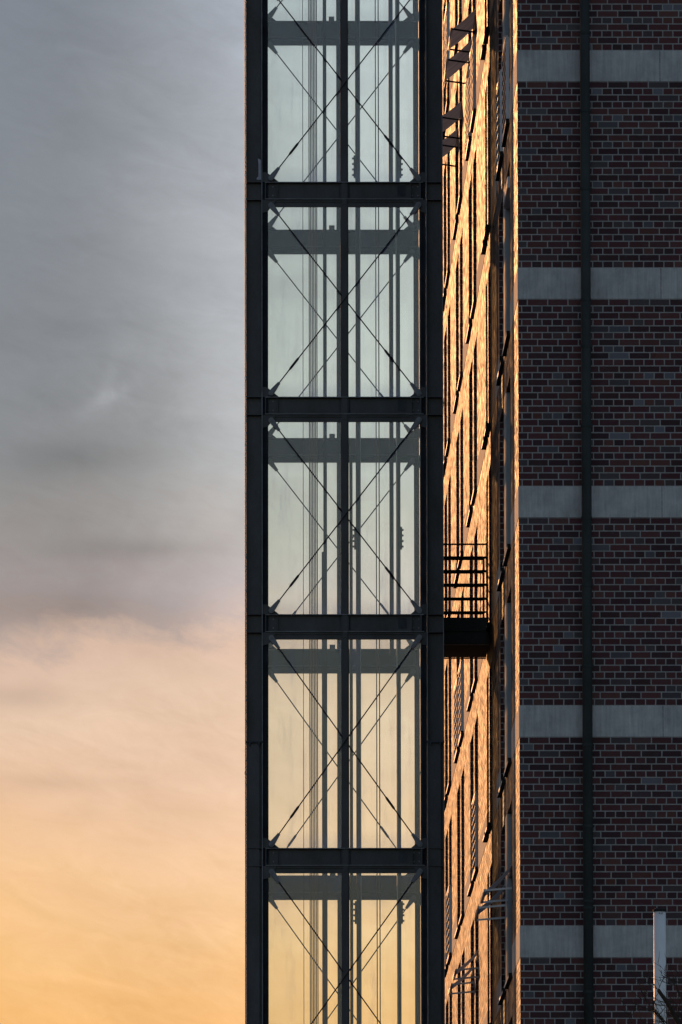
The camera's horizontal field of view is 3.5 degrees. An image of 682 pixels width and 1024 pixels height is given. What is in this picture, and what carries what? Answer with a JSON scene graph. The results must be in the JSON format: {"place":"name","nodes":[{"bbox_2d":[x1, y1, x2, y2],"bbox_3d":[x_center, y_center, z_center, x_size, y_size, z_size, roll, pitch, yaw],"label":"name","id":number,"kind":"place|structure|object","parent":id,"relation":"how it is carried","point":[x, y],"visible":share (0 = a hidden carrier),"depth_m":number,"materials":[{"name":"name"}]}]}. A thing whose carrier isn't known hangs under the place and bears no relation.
{"place":"outdoors","nodes":[
{"label":"outdoors","id":0,"kind":"place"},
{"bbox_2d":[0,0,420,1023],"label":"sky","id":1,"kind":"structure","parent":0,"point":[122,122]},
{"bbox_2d":[442,0,681,1023],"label":"brick building","id":2,"kind":"structure","parent":0,"point":[562,369],"depth_m":136.14,"materials":[{"name":"brick"}]},
{"bbox_2d":[443,458,446,474],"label":"window","id":3,"kind":"structure","parent":2,"relation":"in","point":[445,459],"depth_m":177.49,"materials":[{"name":"glass"}]},
{"bbox_2d":[443,291,446,311],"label":"window","id":4,"kind":"structure","parent":2,"relation":"in","point":[444,292],"depth_m":178.01,"materials":[{"name":"glass"}]},
{"bbox_2d":[444,795,447,809],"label":"window","id":5,"kind":"structure","parent":2,"relation":"in","point":[446,796],"depth_m":176.97,"materials":[{"name":"glass"}]},
{"bbox_2d":[444,3,449,88],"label":"window guard","id":6,"kind":"object","parent":2,"relation":"attached to","point":[446,35],"visible":0.83,"depth_m":175.93,"materials":[{"name":"metal"}]},
{"bbox_2d":[444,268,449,288],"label":"window","id":7,"kind":"structure","parent":2,"relation":"in","point":[448,269],"depth_m":175.68,"materials":[{"name":"glass"}]},
{"bbox_2d":[445,99,449,112],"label":"window","id":8,"kind":"structure","parent":2,"relation":"in","point":[448,100],"depth_m":175.38,"materials":[{"name":"glass"}]},
{"bbox_2d":[445,438,450,456],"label":"window","id":9,"kind":"structure","parent":2,"relation":"in","point":[448,441],"depth_m":175.21,"materials":[{"name":"glass"}]},
{"bbox_2d":[446,884,451,961],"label":"window guard","id":10,"kind":"object","parent":2,"relation":"attached to","point":[449,921],"visible":1,"depth_m":173.97,"materials":[{"name":"metal"}]},
{"bbox_2d":[446,952,451,964],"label":"window","id":11,"kind":"structure","parent":2,"relation":"in","point":[450,953],"depth_m":174.18,"materials":[{"name":"metal"}]},
{"bbox_2d":[446,780,451,794],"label":"window","id":12,"kind":"structure","parent":2,"relation":"in","point":[449,781],"depth_m":174.53,"materials":[{"name":"glass"}]},
{"bbox_2d":[443,128,457,166],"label":"awning","id":13,"kind":"object","parent":2,"relation":"attached to","point":[449,144],"depth_m":169.99,"materials":[{"name":"fabric"}]},
{"bbox_2d":[443,101,461,139],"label":"awning","id":14,"kind":"object","parent":2,"relation":"attached to","point":[452,116],"depth_m":167.24,"materials":[{"name":"fabric"}]},
{"bbox_2d":[452,217,458,239],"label":"window","id":15,"kind":"structure","parent":2,"relation":"in","point":[456,218],"depth_m":169.73,"materials":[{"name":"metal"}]},
{"bbox_2d":[453,43,457,55],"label":"window","id":16,"kind":"structure","parent":2,"relation":"in","point":[456,46],"depth_m":169.44,"materials":[{"name":"glass"}]},
{"bbox_2d":[454,677,457,757],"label":"window guard","id":17,"kind":"object","parent":2,"relation":"attached to","point":[456,716],"visible":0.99,"depth_m":169.42,"materials":[{"name":"metal"}]},
{"bbox_2d":[453,574,458,587],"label":"window","id":18,"kind":"structure","parent":2,"relation":"in","point":[457,575],"depth_m":169.20,"materials":[{"name":"glass"}]},
{"bbox_2d":[453,393,458,413],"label":"window","id":19,"kind":"structure","parent":2,"relation":"in","point":[457,394],"depth_m":169.44,"materials":[{"name":"glass"}]},
{"bbox_2d":[454,747,459,762],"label":"window","id":20,"kind":"structure","parent":2,"relation":"in","point":[458,748],"depth_m":168.78,"materials":[{"name":"glass"}]},
{"bbox_2d":[454,925,460,938],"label":"window","id":21,"kind":"structure","parent":2,"relation":"in","point":[458,927],"depth_m":168.54,"materials":[{"name":"glass"}]},
{"bbox_2d":[444,38,471,83],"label":"awning","id":22,"kind":"object","parent":2,"relation":"attached to","point":[456,62],"depth_m":161.43,"materials":[{"name":"fabric"}]},
{"bbox_2d":[456,192,462,214],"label":"window","id":23,"kind":"structure","parent":2,"relation":"in","point":[460,193],"depth_m":167.06,"materials":[{"name":"glass"}]},
{"bbox_2d":[457,371,462,391],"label":"window","id":24,"kind":"structure","parent":2,"relation":"in","point":[461,372],"depth_m":166.70,"materials":[{"name":"glass"}]},
{"bbox_2d":[458,14,461,23],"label":"window","id":25,"kind":"structure","parent":2,"relation":"in","point":[460,15],"depth_m":166.61,"materials":[{"name":"glass"}]},
{"bbox_2d":[457,551,463,568],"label":"window","id":26,"kind":"structure","parent":2,"relation":"in","point":[461,552],"depth_m":166.74,"materials":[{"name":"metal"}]},
{"bbox_2d":[458,660,463,741],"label":"window guard","id":27,"kind":"object","parent":2,"relation":"attached to","point":[461,698],"visible":1,"depth_m":165.55,"materials":[{"name":"metal"}]},
{"bbox_2d":[448,965,473,994],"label":"awning","id":28,"kind":"object","parent":2,"relation":"attached to","point":[453,985],"depth_m":159.72,"materials":[{"name":"metal"}]},
{"bbox_2d":[458,731,463,746],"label":"window","id":29,"kind":"structure","parent":2,"relation":"in","point":[462,732],"depth_m":166.05,"materials":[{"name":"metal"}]},
{"bbox_2d":[458,911,464,925],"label":"window","id":30,"kind":"structure","parent":2,"relation":"in","point":[460,921],"depth_m":165.88,"materials":[{"name":"metal"}]},
{"bbox_2d":[448,8,475,52],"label":"awning","id":31,"kind":"object","parent":2,"relation":"attached to","point":[459,32],"depth_m":158.67,"materials":[{"name":"fabric"}]},
{"bbox_2d":[452,949,478,980],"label":"awning","id":32,"kind":"object","parent":2,"relation":"attached to","point":[475,956],"depth_m":156.90,"materials":[{"name":"metal"}]},
{"bbox_2d":[444,543,489,658],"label":"footbridge","id":33,"kind":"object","parent":2,"relation":"attached to","point":[466,638],"visible":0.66,"depth_m":149.73,"materials":[{"name":"metal"}]},
{"bbox_2d":[465,63,470,154],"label":"window guard","id":34,"kind":"object","parent":2,"relation":"attached to","point":[467,108],"visible":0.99,"depth_m":161.34,"materials":[{"name":"metal"}]},
{"bbox_2d":[465,136,471,160],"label":"window","id":35,"kind":"structure","parent":2,"relation":"in","point":[469,137],"depth_m":161.17,"materials":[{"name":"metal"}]},
{"bbox_2d":[466,321,471,343],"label":"window","id":36,"kind":"structure","parent":2,"relation":"in","point":[470,322],"depth_m":160.86,"materials":[{"name":"glass"}]},
{"bbox_2d":[466,507,472,527],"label":"window","id":37,"kind":"structure","parent":2,"relation":"in","point":[470,508],"depth_m":160.58,"materials":[{"name":"metal"}]},
{"bbox_2d":[467,694,472,711],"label":"window","id":38,"kind":"structure","parent":2,"relation":"in","point":[471,695],"depth_m":160.23,"materials":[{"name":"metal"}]},
{"bbox_2d":[467,881,473,896],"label":"window","id":39,"kind":"structure","parent":2,"relation":"in","point":[469,892],"depth_m":160.00,"materials":[{"name":"glass"}]},
{"bbox_2d":[469,34,475,123],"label":"window guard","id":40,"kind":"object","parent":2,"relation":"attached to","point":[472,56],"visible":1,"depth_m":157.86,"materials":[{"name":"metal"}]},
{"bbox_2d":[469,108,475,132],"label":"window","id":41,"kind":"structure","parent":2,"relation":"in","point":[471,128],"depth_m":158.40,"materials":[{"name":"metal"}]},
{"bbox_2d":[470,297,476,318],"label":"window","id":42,"kind":"structure","parent":2,"relation":"in","point":[474,298],"depth_m":158.06,"materials":[{"name":"glass"}]},
{"bbox_2d":[471,486,476,505],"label":"window","id":43,"kind":"structure","parent":2,"relation":"in","point":[475,487],"depth_m":157.75,"materials":[{"name":"glass"}]},
{"bbox_2d":[471,791,477,875],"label":"window guard","id":44,"kind":"object","parent":2,"relation":"attached to","point":[474,804],"visible":1,"depth_m":156.77,"materials":[{"name":"metal"}]},
{"bbox_2d":[471,676,477,693],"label":"window","id":45,"kind":"structure","parent":2,"relation":"in","point":[475,677],"depth_m":157.52,"materials":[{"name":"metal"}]},
{"bbox_2d":[472,866,477,881],"bbox_3d":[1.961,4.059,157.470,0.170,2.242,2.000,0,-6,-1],"label":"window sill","id":46,"kind":"structure","parent":2,"relation":"in","point":[476,867],"depth_m":157.21,"materials":[{"name":"metal"}]},
{"bbox_2d":[480,44,486,59],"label":"window","id":47,"kind":"structure","parent":2,"relation":"in","point":[484,46],"depth_m":151.91,"materials":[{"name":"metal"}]},
{"bbox_2d":[481,240,486,254],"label":"window","id":48,"kind":"structure","parent":2,"relation":"in","point":[484,244],"depth_m":151.67,"materials":[{"name":"glass"}]},
{"bbox_2d":[481,437,487,449],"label":"window","id":49,"kind":"structure","parent":2,"relation":"in","point":[484,444],"depth_m":151.45,"materials":[{"name":"glass"}]},
{"bbox_2d":[483,832,488,842],"bbox_3d":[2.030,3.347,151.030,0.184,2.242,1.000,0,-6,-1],"label":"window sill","id":50,"kind":"structure","parent":2,"relation":"in","point":[486,836],"depth_m":150.85,"materials":[{"name":"metal"}]},
{"bbox_2d":[483,224,489,239],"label":"window","id":51,"kind":"structure","parent":2,"relation":"in","point":[487,226],"depth_m":150.16,"materials":[{"name":"glass"}]},
{"bbox_2d":[483,27,489,43],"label":"window","id":52,"kind":"structure","parent":2,"relation":"in","point":[486,33],"depth_m":150.49,"materials":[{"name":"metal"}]},
{"bbox_2d":[484,423,490,437],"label":"window","id":53,"kind":"structure","parent":2,"relation":"in","point":[487,429],"depth_m":149.86,"materials":[{"name":"glass"}]},
{"bbox_2d":[485,822,491,833],"bbox_3d":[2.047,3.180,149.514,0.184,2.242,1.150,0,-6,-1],"label":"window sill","id":54,"kind":"structure","parent":2,"relation":"in","point":[489,824],"depth_m":149.21,"materials":[{"name":"metal"}]},
{"bbox_2d":[486,622,490,633],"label":"window","id":55,"kind":"structure","parent":2,"relation":"in","point":[488,627],"depth_m":149.17,"materials":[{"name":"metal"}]},
{"bbox_2d":[474,885,504,921],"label":"awning","id":56,"kind":"object","parent":2,"relation":"attached to","point":[487,905],"depth_m":142.67,"materials":[{"name":"metal"}]},
{"bbox_2d":[480,864,511,903],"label":"awning","id":57,"kind":"object","parent":2,"relation":"attached to","point":[496,883],"depth_m":139.64,"materials":[{"name":"metal"}]},
{"bbox_2d":[495,69,502,170],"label":"window guard","id":58,"kind":"object","parent":2,"relation":"attached to","point":[498,120],"visible":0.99,"depth_m":143.98,"materials":[{"name":"metal"}]},
{"bbox_2d":[495,151,503,180],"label":"window","id":59,"kind":"structure","parent":2,"relation":"in","point":[501,155],"depth_m":143.84,"materials":[{"name":"glass"}]},
{"bbox_2d":[496,359,503,385],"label":"window","id":60,"kind":"structure","parent":2,"relation":"in","point":[501,366],"depth_m":143.49,"materials":[{"name":"glass"}]},
{"bbox_2d":[496,568,504,590],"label":"window","id":61,"kind":"structure","parent":2,"relation":"in","point":[502,572],"depth_m":143.14,"materials":[{"name":"metal"}]},
{"bbox_2d":[497,778,505,797],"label":"window","id":62,"kind":"structure","parent":2,"relation":"in","point":[503,781],"depth_m":142.97,"materials":[{"name":"metal"}]},
{"bbox_2d":[498,988,505,1004],"bbox_3d":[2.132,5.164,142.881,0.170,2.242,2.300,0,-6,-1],"label":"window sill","id":63,"kind":"structure","parent":2,"relation":"in","point":[503,993],"depth_m":142.55,"materials":[{"name":"metal"}]},
{"bbox_2d":[501,35,508,137],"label":"window guard","id":64,"kind":"object","parent":2,"relation":"attached to","point":[505,82],"visible":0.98,"depth_m":140.64,"materials":[{"name":"metal"}]},
{"bbox_2d":[501,118,509,146],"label":"window","id":65,"kind":"structure","parent":2,"relation":"in","point":[503,143],"depth_m":140.89,"materials":[{"name":"glass"}]},
{"bbox_2d":[502,331,509,355],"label":"window","id":66,"kind":"structure","parent":2,"relation":"in","point":[507,337],"depth_m":140.51,"materials":[{"name":"glass"}]},
{"bbox_2d":[503,177,509,208],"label":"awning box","id":67,"kind":"object","parent":2,"relation":"attached to","point":[506,201],"visible":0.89,"depth_m":140.78,"materials":[{"name":"metal"}]},
{"bbox_2d":[503,544,510,565],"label":"window","id":68,"kind":"structure","parent":2,"relation":"in","point":[508,548],"depth_m":140.15,"materials":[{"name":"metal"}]},
{"bbox_2d":[503,758,511,776],"bbox_3d":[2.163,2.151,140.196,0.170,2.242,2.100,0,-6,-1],"label":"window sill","id":69,"kind":"structure","parent":2,"relation":"in","point":[505,773],"depth_m":140.00,"materials":[{"name":"metal"}]},
{"bbox_2d":[504,973,511,988],"bbox_3d":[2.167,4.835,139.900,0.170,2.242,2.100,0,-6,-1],"label":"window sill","id":70,"kind":"structure","parent":2,"relation":"in","point":[506,985],"depth_m":139.62,"materials":[{"name":"stone"}]},
{"label":"ground","id":71,"kind":"structure","parent":0,"visible":0},
{"bbox_2d":[244,0,444,1023],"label":"lift tower","id":72,"kind":"structure","parent":71,"relation":"on","point":[420,884],"depth_m":146.89,"materials":[{"name":"metal"}]},
{"bbox_2d":[302,0,303,910],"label":"hanging rope","id":73,"kind":"object","parent":72,"relation":"hanging from","point":[303,495],"visible":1,"depth_m":148.82,"materials":[{"name":"metal"}]},
{"bbox_2d":[308,0,310,1023],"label":"hoist rope","id":74,"kind":"object","parent":72,"relation":"hanging from","point":[309,511],"visible":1,"depth_m":148.90,"materials":[{"name":"metal"}]},
{"bbox_2d":[310,0,311,1022],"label":"hoist rope","id":75,"kind":"object","parent":72,"relation":"hanging from","point":[311,510],"visible":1,"depth_m":148.91,"materials":[{"name":"metal"}]},
{"bbox_2d":[311,0,313,1023],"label":"hoist rope","id":76,"kind":"object","parent":72,"relation":"hanging from","point":[312,511],"visible":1,"depth_m":148.90,"materials":[{"name":"metal"}]},
{"bbox_2d":[313,0,314,1023],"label":"hoist rope","id":77,"kind":"object","parent":72,"relation":"hanging from","point":[314,509],"visible":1,"depth_m":148.91,"materials":[{"name":"metal"}]},
{"bbox_2d":[314,0,316,1023],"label":"hoist rope","id":78,"kind":"object","parent":72,"relation":"hanging from","point":[315,509],"visible":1,"depth_m":148.90,"materials":[{"name":"metal"}]},
{"bbox_2d":[316,0,318,1023],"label":"hoist rope","id":79,"kind":"object","parent":72,"relation":"hanging from","point":[317,515],"visible":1,"depth_m":148.90,"materials":[{"name":"metal"}]},
{"bbox_2d":[375,0,377,1023],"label":"hanging rope","id":80,"kind":"object","parent":72,"relation":"hanging from","point":[376,509],"visible":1,"depth_m":148.92,"materials":[{"name":"metal"}]},
{"bbox_2d":[378,0,380,1022],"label":"hanging rope","id":81,"kind":"object","parent":72,"relation":"hanging from","point":[379,523],"visible":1,"depth_m":148.91,"materials":[{"name":"metal"}]},
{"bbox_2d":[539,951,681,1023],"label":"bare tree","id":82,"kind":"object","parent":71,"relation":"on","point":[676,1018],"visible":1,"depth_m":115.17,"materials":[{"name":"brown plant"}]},
{"bbox_2d":[653,908,665,1023],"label":"flagpole","id":83,"kind":"object","parent":71,"relation":"on","point":[660,929],"visible":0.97,"depth_m":125.20,"materials":[{"name":"grey metal"}]}
]}

